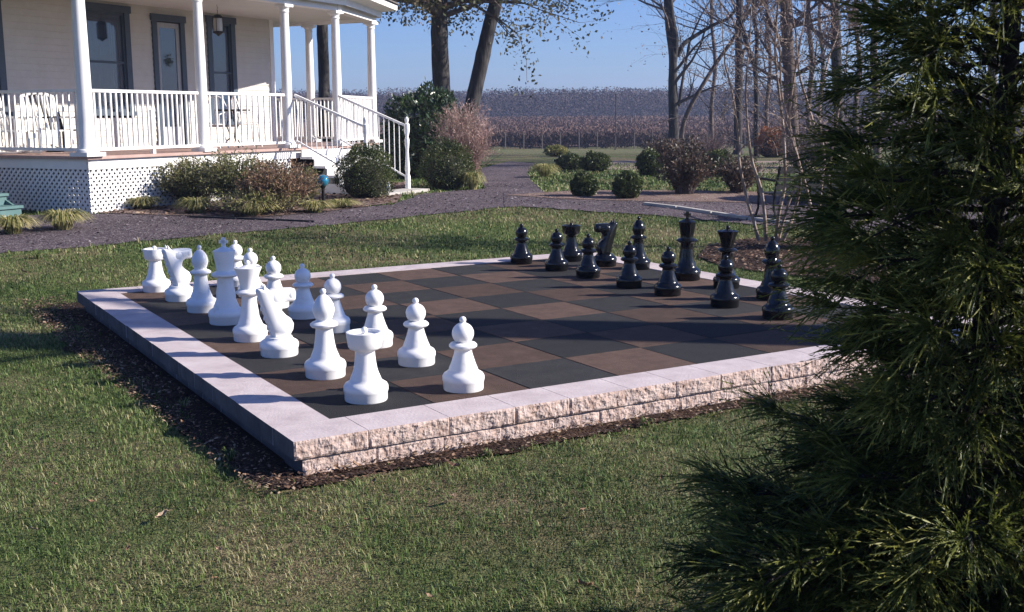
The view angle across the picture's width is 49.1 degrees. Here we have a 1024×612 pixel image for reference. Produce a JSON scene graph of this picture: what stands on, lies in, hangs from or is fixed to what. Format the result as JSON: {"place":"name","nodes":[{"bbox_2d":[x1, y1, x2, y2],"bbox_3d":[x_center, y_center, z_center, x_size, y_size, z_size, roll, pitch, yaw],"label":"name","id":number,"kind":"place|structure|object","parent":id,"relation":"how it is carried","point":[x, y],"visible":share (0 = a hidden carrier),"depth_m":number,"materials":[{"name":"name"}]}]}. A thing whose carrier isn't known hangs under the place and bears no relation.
{"place":"outdoors","nodes":[
{"label":"outdoors","id":0,"kind":"place"},
{"bbox_2d":[0,161,543,252],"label":"gravel path","id":1,"kind":"structure","parent":0,"point":[508,172],"depth_m":16.12,"materials":[{"name":"gravel"}]},
{"bbox_2d":[0,193,23,217],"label":"garden steps","id":2,"kind":"structure","parent":1,"relation":"on","point":[7,207],"depth_m":16.59,"materials":[{"name":"teal paint"}]},
{"bbox_2d":[0,214,41,233],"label":"strap leaf clump","id":3,"kind":"object","parent":1,"relation":"on","point":[15,224],"visible":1,"depth_m":14.41,"materials":[{"name":"green plant"}]},
{"bbox_2d":[34,208,93,229],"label":"strap leaf clump","id":4,"kind":"object","parent":1,"relation":"on","point":[58,219],"visible":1,"depth_m":14.84,"materials":[{"name":"green plant"}]},
{"bbox_2d":[189,216,314,221],"bbox_3d":[-3.776,-1.256,16.255,1.896,0.082,0.048,1,10,9],"label":"bed edging","id":5,"kind":"object","parent":1,"relation":"on","point":[270,219],"visible":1,"depth_m":16.23,"materials":[{"name":"black"}]},
{"bbox_2d":[460,171,486,189],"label":"strap leaf clump","id":6,"kind":"object","parent":1,"relation":"on","point":[472,179],"visible":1,"depth_m":22.08,"materials":[{"name":"green plant"}]},
{"bbox_2d":[277,118,632,146],"bbox_3d":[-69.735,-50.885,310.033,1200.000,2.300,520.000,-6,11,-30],"label":"field","id":7,"kind":"structure","parent":0,"point":[304,134],"depth_m":149.54,"materials":[{"name":"plant"}]},
{"bbox_2d":[276,83,1023,122],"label":"distant woods","id":8,"kind":"object","parent":7,"relation":"on","point":[629,99],"visible":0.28,"depth_m":239.76,"materials":[{"name":"plant"}]},
{"bbox_2d":[391,114,1023,148],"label":"vineyard rows","id":9,"kind":"object","parent":7,"relation":"on","point":[549,129],"visible":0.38,"depth_m":114.97,"materials":[{"name":"plant"}]},
{"bbox_2d":[0,144,1023,611],"bbox_3d":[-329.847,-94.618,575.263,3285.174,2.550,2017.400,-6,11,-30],"label":"ground","id":10,"kind":"structure","parent":0,"point":[540,156],"depth_m":5.03,"materials":[{"name":"plant"}]},
{"bbox_2d":[27,302,302,489],"bbox_3d":[-2.629,0.408,7.785,0.652,0.001,6.115,-6,11,-30],"label":"planting bed","id":11,"kind":"object","parent":10,"relation":"on","point":[278,461],"visible":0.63,"depth_m":6.75,"materials":[{"name":"soil"}]},
{"bbox_2d":[0,0,429,213],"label":"farmhouse","id":12,"kind":"object","parent":10,"relation":"on","point":[119,89],"visible":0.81,"depth_m":20.70,"materials":[{"name":"white paint"}]},
{"bbox_2d":[0,0,12,115],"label":"window","id":13,"kind":"structure","parent":12,"relation":"in","point":[3,76],"depth_m":18.81,"materials":[{"name":"grey glass"}]},
{"bbox_2d":[0,99,36,153],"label":"rocking chair","id":14,"kind":"object","parent":12,"relation":"on","point":[9,140],"visible":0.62,"depth_m":18.22,"materials":[{"name":"white paint"}]},
{"bbox_2d":[19,93,75,152],"bbox_3d":[-7.537,-2.987,18.221,0.960,0.996,0.610,8,13,41],"label":"rocking chair","id":15,"kind":"object","parent":12,"relation":"on","point":[36,116],"visible":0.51,"depth_m":18.27,"materials":[{"name":"white paint"}]},
{"bbox_2d":[26,93,75,151],"bbox_3d":[-7.582,-3.083,18.787,0.960,0.996,0.610,4,10,22],"label":"rocking chair","id":16,"kind":"object","parent":12,"relation":"on","point":[60,121],"visible":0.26,"depth_m":18.77,"materials":[{"name":"wood"}]},
{"bbox_2d":[85,1,136,115],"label":"window","id":17,"kind":"structure","parent":12,"relation":"in","point":[108,25],"depth_m":20.90,"materials":[{"name":"grey glass"}]},
{"bbox_2d":[149,13,190,145],"bbox_3d":[-6.795,-4.470,22.290,0.125,2.550,0.940,5,11,27],"label":"door","id":18,"kind":"structure","parent":12,"relation":"in","point":[167,38],"depth_m":22.29,"materials":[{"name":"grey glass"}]},
{"bbox_2d":[204,15,240,124],"bbox_3d":[-6.091,-4.935,23.583,0.150,2.230,0.930,5,11,27],"label":"window","id":19,"kind":"structure","parent":12,"relation":"in","point":[221,50],"depth_m":23.62,"materials":[{"name":"grey glass"}]},
{"bbox_2d":[98,182,404,216],"bbox_3d":[-4.698,-2.002,20.522,5.350,0.021,8.225,-1,10,-3],"label":"planting bed","id":20,"kind":"object","parent":10,"relation":"on","point":[299,210],"visible":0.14,"depth_m":17.61,"materials":[{"name":"soil"}]},
{"bbox_2d":[122,195,168,208],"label":"strap leaf clump","id":21,"kind":"object","parent":20,"relation":"on","point":[143,201],"visible":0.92,"depth_m":17.66,"materials":[{"name":"green plant"}]},
{"bbox_2d":[148,154,220,205],"bbox_3d":[-5.212,-2.067,18.429,1.548,0.860,1.518,-6,11,-30],"label":"porch shrub","id":22,"kind":"object","parent":20,"relation":"on","point":[181,186],"visible":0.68,"depth_m":18.16,"materials":[{"name":"green plant"}]},
{"bbox_2d":[173,196,219,212],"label":"strap leaf clump","id":23,"kind":"object","parent":20,"relation":"on","point":[192,204],"visible":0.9,"depth_m":16.91,"materials":[{"name":"green plant"}]},
{"bbox_2d":[185,145,278,208],"bbox_3d":[-4.357,-2.054,17.834,1.691,1.027,1.605,-6,11,-30],"label":"porch shrub","id":24,"kind":"object","parent":20,"relation":"on","point":[223,177],"visible":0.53,"depth_m":17.54,"materials":[{"name":"green plant"}]},
{"bbox_2d":[224,198,283,215],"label":"strap leaf clump","id":25,"kind":"object","parent":20,"relation":"on","point":[250,207],"visible":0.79,"depth_m":16.55,"materials":[{"name":"green plant"}]},
{"bbox_2d":[200,185,315,214],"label":"porch shrub","id":26,"kind":"object","parent":20,"relation":"on","point":[238,198],"visible":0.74,"depth_m":16.75,"materials":[{"name":"green plant"}]},
{"bbox_2d":[229,156,323,212],"bbox_3d":[-3.593,-1.871,17.219,1.411,0.877,1.460,6,11,32],"label":"porch shrub","id":27,"kind":"object","parent":20,"relation":"on","point":[275,180],"visible":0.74,"depth_m":16.96,"materials":[{"name":"brown plant"}]},
{"bbox_2d":[296,200,339,212],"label":"strap leaf clump","id":28,"kind":"object","parent":20,"relation":"on","point":[318,206],"visible":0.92,"depth_m":17.16,"materials":[{"name":"green plant"}]},
{"bbox_2d":[332,140,397,197],"bbox_3d":[-2.630,-2.434,19.998,1.162,1.046,1.143,3,10,16],"label":"boxwood","id":29,"kind":"object","parent":20,"relation":"on","point":[365,177],"visible":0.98,"depth_m":19.76,"materials":[{"name":"green plant"}]},
{"bbox_2d":[317,25,329,141],"bbox_3d":[-6.048,-11.654,34.155,6.750,14.986,8.840,6,11,31],"label":"oak tree","id":30,"kind":"object","parent":10,"relation":"on","point":[323,65],"visible":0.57,"depth_m":35.24,"materials":[{"name":"grey plant"}]},
{"bbox_2d":[377,77,475,178],"bbox_3d":[-1.970,-4.222,26.630,2.365,2.427,2.544,4,10,22],"label":"magnolia shrub","id":31,"kind":"object","parent":10,"relation":"on","point":[433,101],"visible":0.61,"depth_m":25.97,"materials":[{"name":"green plant"}]},
{"bbox_2d":[413,135,476,189],"bbox_3d":[-1.301,-2.877,22.437,1.260,1.094,1.263,3,10,17],"label":"boxwood","id":32,"kind":"object","parent":10,"relation":"on","point":[446,170],"visible":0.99,"depth_m":22.17,"materials":[{"name":"green plant"}]},
{"bbox_2d":[428,98,500,187],"bbox_3d":[-0.948,-3.351,22.970,1.566,1.834,1.525,-1,10,-4],"label":"dry shrub","id":33,"kind":"object","parent":10,"relation":"on","point":[466,136],"visible":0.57,"depth_m":22.79,"materials":[{"name":"dry reddish leaves"},{"name":"twig"}]},
{"bbox_2d":[378,0,619,97],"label":"oak tree","id":34,"kind":"object","parent":10,"relation":"on","point":[439,12],"visible":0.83,"depth_m":29.92,"materials":[{"name":"brown plant"}]},
{"bbox_2d":[409,0,595,133],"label":"oak tree","id":35,"kind":"object","parent":10,"relation":"on","point":[479,70],"visible":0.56,"depth_m":31.75,"materials":[{"name":"brown plant"}]},
{"bbox_2d":[525,163,559,176],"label":"strap leaf clump","id":36,"kind":"object","parent":10,"relation":"on","point":[544,169],"visible":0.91,"depth_m":26.48,"materials":[{"name":"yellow plant"}]},
{"bbox_2d":[77,253,1018,475],"bbox_3d":[-0.089,0.113,9.014,5.486,0.206,5.495,-6,11,-30],"label":"stone border","id":37,"kind":"object","parent":10,"relation":"on","point":[295,434],"visible":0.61,"depth_m":6.29,"materials":[{"name":"stone"}]},
{"bbox_2d":[121,259,905,418],"bbox_3d":[-0.092,0.050,9.008,4.900,0.071,4.900,-6,11,-30],"label":"chessboard","id":38,"kind":"object","parent":37,"relation":"in","point":[535,324],"visible":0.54,"depth_m":8.10,"materials":[{"name":"brown rubber"}]},
{"bbox_2d":[142,246,170,292],"bbox_3d":[-3.153,-0.333,9.919,0.244,0.403,0.244,-6,11,-30],"label":"chess rook","id":39,"kind":"object","parent":38,"relation":"on","point":[156,280],"visible":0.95,"depth_m":9.86,"materials":[{"name":"white plastic"}]},
{"bbox_2d":[161,245,192,301],"bbox_3d":[-2.802,-0.284,9.412,0.264,0.473,0.250,-8,12,-38],"label":"chess knight","id":40,"kind":"object","parent":38,"relation":"on","point":[180,289],"visible":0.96,"depth_m":9.35,"materials":[{"name":"white plastic"}]},
{"bbox_2d":[186,245,215,312],"bbox_3d":[-2.461,-0.220,8.871,0.246,0.526,0.246,-6,11,-30],"label":"chess bishop","id":41,"kind":"object","parent":38,"relation":"on","point":[201,299],"visible":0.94,"depth_m":8.82,"materials":[{"name":"white plastic"}]},
{"bbox_2d":[208,237,240,325],"bbox_3d":[-2.134,-0.190,8.346,0.269,0.640,0.269,0,10,-1],"label":"chess king","id":42,"kind":"object","parent":38,"relation":"on","point":[225,310],"visible":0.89,"depth_m":8.29,"materials":[{"name":"white plastic"}]},
{"bbox_2d":[229,240,242,286],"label":"chess pawn","id":43,"kind":"object","parent":38,"relation":"on","point":[237,248],"visible":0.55,"depth_m":10.16,"materials":[{"name":"white plastic"}]},
{"bbox_2d":[233,260,267,342],"bbox_3d":[-1.807,-0.040,7.713,0.240,0.554,0.240,-6,11,-30],"label":"chess queen","id":44,"kind":"object","parent":38,"relation":"on","point":[250,327],"visible":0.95,"depth_m":7.66,"materials":[{"name":"white plastic"}]},
{"bbox_2d":[264,256,288,308],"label":"chess pawn","id":45,"kind":"object","parent":38,"relation":"on","point":[274,276],"visible":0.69,"depth_m":9.00,"materials":[{"name":"white plastic"}]},
{"bbox_2d":[255,283,298,357],"bbox_3d":[-1.513,0.082,7.225,0.264,0.473,0.250,-5,11,-27],"label":"chess knight","id":46,"kind":"object","parent":38,"relation":"on","point":[280,341],"visible":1,"depth_m":7.17,"materials":[{"name":"white plastic"}]},
{"bbox_2d":[288,263,314,319],"bbox_3d":[-1.598,-0.119,8.582,0.238,0.416,0.238,-6,11,-30],"label":"chess pawn","id":47,"kind":"object","parent":38,"relation":"on","point":[300,307],"visible":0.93,"depth_m":8.52,"materials":[{"name":"white plastic"}]},
{"bbox_2d":[304,288,345,379],"bbox_3d":[-1.109,0.156,6.624,0.246,0.526,0.246,-6,11,-30],"label":"chess bishop","id":48,"kind":"object","parent":38,"relation":"on","point":[325,361],"visible":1,"depth_m":6.57,"materials":[{"name":"white plastic"}]},
{"bbox_2d":[324,273,349,333],"bbox_3d":[-1.282,-0.028,8.040,0.238,0.416,0.238,-6,11,-30],"label":"chess pawn","id":49,"kind":"object","parent":38,"relation":"on","point":[332,286],"visible":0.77,"depth_m":7.99,"materials":[{"name":"white plastic"}]},
{"bbox_2d":[343,327,388,404],"bbox_3d":[-0.794,0.310,6.074,0.244,0.403,0.244,-6,11,-30],"label":"chess rook","id":50,"kind":"object","parent":38,"relation":"on","point":[366,384],"visible":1,"depth_m":6.01,"materials":[{"name":"white plastic"}]},
{"bbox_2d":[363,284,392,348],"bbox_3d":[-0.917,0.061,7.507,0.238,0.416,0.238,-6,11,-30],"label":"chess pawn","id":51,"kind":"object","parent":38,"relation":"on","point":[374,308],"visible":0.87,"depth_m":7.46,"materials":[{"name":"white plastic"}]},
{"bbox_2d":[397,298,435,367],"bbox_3d":[-0.595,0.154,6.951,0.238,0.416,0.238,-6,11,-30],"label":"chess pawn","id":52,"kind":"object","parent":38,"relation":"on","point":[416,350],"visible":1,"depth_m":6.89,"materials":[{"name":"white plastic"}]},
{"bbox_2d":[442,316,483,393],"bbox_3d":[-0.275,0.263,6.302,0.238,0.416,0.238,-6,11,-30],"label":"chess pawn","id":53,"kind":"object","parent":38,"relation":"on","point":[463,374],"visible":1,"depth_m":6.25,"materials":[{"name":"white plastic"}]},
{"bbox_2d":[510,224,532,264],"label":"chess pawn","id":54,"kind":"object","parent":38,"relation":"on","point":[520,255],"visible":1,"depth_m":11.62,"materials":[{"name":"black plastic"}]},
{"bbox_2d":[545,228,567,271],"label":"chess pawn","id":55,"kind":"object","parent":38,"relation":"on","point":[556,261],"visible":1,"depth_m":11.10,"materials":[{"name":"black plastic"}]},
{"bbox_2d":[562,223,582,261],"bbox_3d":[0.627,-0.681,11.881,0.244,0.403,0.244,-6,11,-30],"label":"chess rook","id":56,"kind":"object","parent":38,"relation":"on","point":[571,250],"visible":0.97,"depth_m":11.81,"materials":[{"name":"black plastic"}]},
{"bbox_2d":[576,234,600,278],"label":"chess pawn","id":57,"kind":"object","parent":38,"relation":"on","point":[587,268],"visible":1,"depth_m":10.60,"materials":[{"name":"black plastic"}]},
{"bbox_2d":[594,219,616,266],"bbox_3d":[0.955,-0.647,11.462,0.264,0.473,0.250,-4,10,-23],"label":"chess knight","id":58,"kind":"object","parent":38,"relation":"on","point":[604,256],"visible":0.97,"depth_m":11.40,"materials":[{"name":"black plastic"}]},
{"bbox_2d":[616,241,641,288],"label":"chess pawn","id":59,"kind":"object","parent":38,"relation":"on","point":[628,277],"visible":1,"depth_m":9.98,"materials":[{"name":"black plastic"}]},
{"bbox_2d":[630,216,649,269],"bbox_3d":[1.267,-0.637,11.238,0.246,0.526,0.246,-6,11,-30],"label":"chess bishop","id":60,"kind":"object","parent":38,"relation":"on","point":[638,237],"visible":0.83,"depth_m":11.18,"materials":[{"name":"black plastic"}]},
{"bbox_2d":[654,246,681,296],"bbox_3d":[1.334,-0.301,9.586,0.238,0.416,0.238,-6,11,-30],"label":"chess pawn","id":61,"kind":"object","parent":38,"relation":"on","point":[667,284],"visible":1,"depth_m":9.53,"materials":[{"name":"black plastic"}]},
{"bbox_2d":[674,211,700,280],"bbox_3d":[1.631,-0.564,10.460,0.269,0.640,0.269,3,10,19],"label":"chess king","id":62,"kind":"object","parent":38,"relation":"on","point":[686,269],"visible":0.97,"depth_m":10.40,"materials":[{"name":"black plastic"}]},
{"bbox_2d":[710,255,739,308],"bbox_3d":[1.713,-0.204,9.002,0.238,0.416,0.238,-6,11,-30],"label":"chess pawn","id":63,"kind":"object","parent":38,"relation":"on","point":[725,295],"visible":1,"depth_m":8.95,"materials":[{"name":"black plastic"}]},
{"bbox_2d":[713,226,739,288],"bbox_3d":[1.914,-0.440,9.978,0.240,0.554,0.240,-6,11,-30],"label":"chess queen","id":64,"kind":"object","parent":38,"relation":"on","point":[727,236],"visible":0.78,"depth_m":9.91,"materials":[{"name":"black plastic"}]},
{"bbox_2d":[756,236,785,300],"bbox_3d":[2.163,-0.320,9.350,0.246,0.526,0.246,-6,11,-30],"label":"chess bishop","id":65,"kind":"object","parent":38,"relation":"on","point":[763,289],"visible":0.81,"depth_m":9.30,"materials":[{"name":"black plastic"}]},
{"bbox_2d":[762,264,793,320],"bbox_3d":[2.011,-0.114,8.468,0.238,0.416,0.238,-6,11,-30],"label":"chess pawn","id":66,"kind":"object","parent":38,"relation":"on","point":[777,276],"visible":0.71,"depth_m":8.41,"materials":[{"name":"black plastic"}]},
{"bbox_2d":[543,144,568,156],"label":"golden shrub","id":67,"kind":"object","parent":10,"relation":"on","point":[558,150],"visible":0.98,"depth_m":42.96,"materials":[{"name":"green plant"}]},
{"bbox_2d":[553,151,581,170],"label":"boxwood","id":68,"kind":"object","parent":10,"relation":"on","point":[569,160],"visible":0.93,"depth_m":29.76,"materials":[{"name":"green plant"}]},
{"bbox_2d":[576,150,612,171],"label":"boxwood","id":69,"kind":"object","parent":10,"relation":"on","point":[593,161],"visible":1,"depth_m":28.91,"materials":[{"name":"green plant"}]},
{"bbox_2d":[274,363,1005,489],"bbox_3d":[1.455,0.564,6.741,6.061,0.001,0.372,-6,11,-30],"label":"planting bed","id":70,"kind":"object","parent":10,"relation":"on","point":[355,471],"visible":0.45,"depth_m":5.86,"materials":[{"name":"soil"}]},
{"bbox_2d":[509,190,787,202],"bbox_3d":[2.537,-1.999,20.552,5.320,0.103,2.254,1,10,4],"label":"planting bed","id":71,"kind":"object","parent":10,"relation":"on","point":[696,196],"visible":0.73,"depth_m":20.32,"materials":[{"name":"soil"}]},
{"bbox_2d":[569,172,599,195],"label":"boxwood","id":72,"kind":"object","parent":71,"relation":"on","point":[583,183],"visible":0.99,"depth_m":20.14,"materials":[{"name":"green plant"}]},
{"bbox_2d":[611,170,643,197],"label":"boxwood","id":73,"kind":"object","parent":71,"relation":"on","point":[627,184],"visible":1,"depth_m":19.81,"materials":[{"name":"green plant"}]},
{"bbox_2d":[653,134,717,193],"bbox_3d":[3.226,-2.627,20.831,1.222,1.119,1.203,2,10,11],"label":"bronze shrub","id":74,"kind":"object","parent":71,"relation":"on","point":[684,172],"visible":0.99,"depth_m":20.68,"materials":[{"name":"brown plant"}]},
{"bbox_2d":[710,152,765,192],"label":"bronze shrub","id":75,"kind":"object","parent":71,"relation":"on","point":[730,177],"visible":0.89,"depth_m":21.14,"materials":[{"name":"brown plant"}]},
{"bbox_2d":[634,147,663,175],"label":"boxwood","id":76,"kind":"object","parent":10,"relation":"on","point":[646,162],"visible":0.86,"depth_m":26.91,"materials":[{"name":"green plant"}]},
{"bbox_2d":[640,135,688,158],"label":"bronze shrub","id":77,"kind":"object","parent":10,"relation":"on","point":[657,145],"visible":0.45,"depth_m":34.60,"materials":[{"name":"brown plant"}]},
{"bbox_2d":[580,0,763,146],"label":"forked tree","id":78,"kind":"object","parent":10,"relation":"on","point":[674,100],"visible":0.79,"depth_m":48.72,"materials":[{"name":"brown plant"}]},
{"bbox_2d":[631,0,774,143],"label":"bare tree","id":79,"kind":"object","parent":10,"relation":"on","point":[714,53],"visible":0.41,"depth_m":60.75,"materials":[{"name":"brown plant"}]},
{"bbox_2d":[683,126,742,154],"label":"dry bush","id":80,"kind":"object","parent":10,"relation":"on","point":[713,147],"visible":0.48,"depth_m":35.97,"materials":[{"name":"plant"}]},
{"bbox_2d":[702,148,736,176],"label":"boxwood","id":81,"kind":"object","parent":10,"relation":"on","point":[721,153],"visible":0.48,"depth_m":26.13,"materials":[{"name":"green plant"}]},
{"bbox_2d":[679,1,772,143],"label":"leaning tree","id":82,"kind":"object","parent":10,"relation":"on","point":[692,102],"visible":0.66,"depth_m":44.96,"materials":[{"name":"brown plant"}]},
{"bbox_2d":[640,0,854,156],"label":"bare tree","id":83,"kind":"object","parent":10,"relation":"on","point":[756,94],"visible":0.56,"depth_m":41.04,"materials":[{"name":"brown plant"}]},
{"bbox_2d":[691,0,804,154],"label":"bare tree","id":84,"kind":"object","parent":10,"relation":"on","point":[739,114],"visible":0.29,"depth_m":46.13,"materials":[{"name":"grey plant"}]},
{"bbox_2d":[685,2,852,135],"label":"bare tree","id":85,"kind":"object","parent":10,"relation":"on","point":[767,95],"visible":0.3,"depth_m":54.10,"materials":[{"name":"brown plant"}]},
{"bbox_2d":[752,126,785,156],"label":"orange shrub","id":86,"kind":"object","parent":10,"relation":"on","point":[761,150],"visible":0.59,"depth_m":40.12,"materials":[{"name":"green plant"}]},
{"bbox_2d":[727,0,847,129],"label":"bare tree","id":87,"kind":"object","parent":10,"relation":"on","point":[833,54],"visible":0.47,"depth_m":32.11,"materials":[{"name":"grey plant"}]},
{"bbox_2d":[697,237,887,282],"bbox_3d":[3.354,-0.606,13.518,2.191,0.008,4.303,3,10,17],"label":"planting bed","id":88,"kind":"object","parent":10,"relation":"on","point":[750,252],"visible":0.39,"depth_m":13.59,"materials":[{"name":"soil"}]},
{"bbox_2d":[15,181,916,495],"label":"mulch chips","id":89,"kind":"object","parent":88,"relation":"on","point":[285,485],"visible":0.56,"depth_m":6.75,"materials":[{"name":"bark"},{"name":"wood"}]},
{"bbox_2d":[650,0,867,243],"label":"crape myrtle","id":90,"kind":"object","parent":88,"relation":"on","point":[782,122],"visible":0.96,"depth_m":14.41,"materials":[{"name":"brown plant"}]},
{"bbox_2d":[748,0,905,207],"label":"crape myrtle","id":91,"kind":"object","parent":88,"relation":"on","point":[854,24],"visible":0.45,"depth_m":13.92,"materials":[{"name":"brown plant"}]},
{"bbox_2d":[768,128,823,166],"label":"dry bush","id":92,"kind":"object","parent":10,"relation":"on","point":[792,150],"visible":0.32,"depth_m":30.31,"materials":[{"name":"brown plant"}]},
{"bbox_2d":[711,0,882,160],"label":"bare tree","id":93,"kind":"object","parent":10,"relation":"on","point":[788,69],"visible":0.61,"depth_m":35.02,"materials":[{"name":"brown plant"}]},
{"bbox_2d":[712,1,883,144],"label":"bare tree","id":94,"kind":"object","parent":10,"relation":"on","point":[810,78],"visible":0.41,"depth_m":43.07,"materials":[{"name":"brown plant"}]},
{"bbox_2d":[639,0,1023,611],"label":"conifer","id":95,"kind":"object","parent":10,"relation":"on","point":[889,547],"visible":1,"depth_m":2.87,"materials":[{"name":"green plant"}]},
{"bbox_2d":[750,2,918,145],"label":"bare tree","id":96,"kind":"object","parent":10,"relation":"on","point":[821,78],"visible":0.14,"depth_m":56.52,"materials":[{"name":"brown plant"}]},
{"bbox_2d":[796,141,881,199],"bbox_3d":[5.829,-2.449,20.068,1.573,1.235,1.668,-6,11,-30],"label":"dark evergreen","id":97,"kind":"object","parent":10,"relation":"on","point":[812,157],"visible":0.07,"depth_m":19.82,"materials":[{"name":"green plant"}]},
{"bbox_2d":[777,0,913,131],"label":"bare tree","id":98,"kind":"object","parent":10,"relation":"on","point":[856,102],"visible":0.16,"depth_m":46.84,"materials":[{"name":"brown plant"}]},
{"bbox_2d":[881,138,1020,201],"bbox_3d":[8.203,-2.644,20.891,2.856,1.372,2.752,-1,10,-2],"label":"dark evergreen","id":99,"kind":"object","parent":10,"relation":"on","point":[948,161],"visible":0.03,"depth_m":20.36,"materials":[{"name":"green plant"}]},
{"bbox_2d":[273,0,1023,98],"label":"sky","id":100,"kind":"structure","parent":0,"point":[402,53],"materials":[{"name":"blue"}]},
{"bbox_2d":[277,100,1021,118],"bbox_3d":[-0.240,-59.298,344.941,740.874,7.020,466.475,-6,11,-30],"label":"hills","id":101,"kind":"structure","parent":0,"point":[598,112],"depth_m":325.20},
{"bbox_2d":[609,160,797,173],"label":"flagstone path","id":102,"kind":"structure","parent":0,"point":[634,162],"depth_m":32.66,"materials":[{"name":"stone"}]},
{"bbox_2d":[503,191,1021,230],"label":"gravel path","id":103,"kind":"structure","parent":0,"point":[732,207],"depth_m":18.72,"materials":[{"name":"gravel"}]},
{"bbox_2d":[0,183,1012,249],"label":"gravel stones","id":104,"kind":"object","parent":103,"relation":"on","point":[379,215],"visible":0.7,"depth_m":17.50,"materials":[{"name":"gravel"}]},
{"bbox_2d":[643,202,788,223],"bbox_3d":[3.235,-1.494,18.031,0.187,0.209,2.825,-9,13,-43],"label":"path edging","id":105,"kind":"object","parent":103,"relation":"on","point":[703,211],"visible":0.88,"depth_m":18.08,"materials":[{"name":"concrete"}]},
{"bbox_2d":[754,166,844,217],"bbox_3d":[4.514,-1.783,17.645,1.200,0.876,0.716,-4,10,-20],"label":"garden bench","id":106,"kind":"object","parent":103,"relation":"on","point":[775,192],"visible":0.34,"depth_m":17.31,"materials":[{"name":"metal"}]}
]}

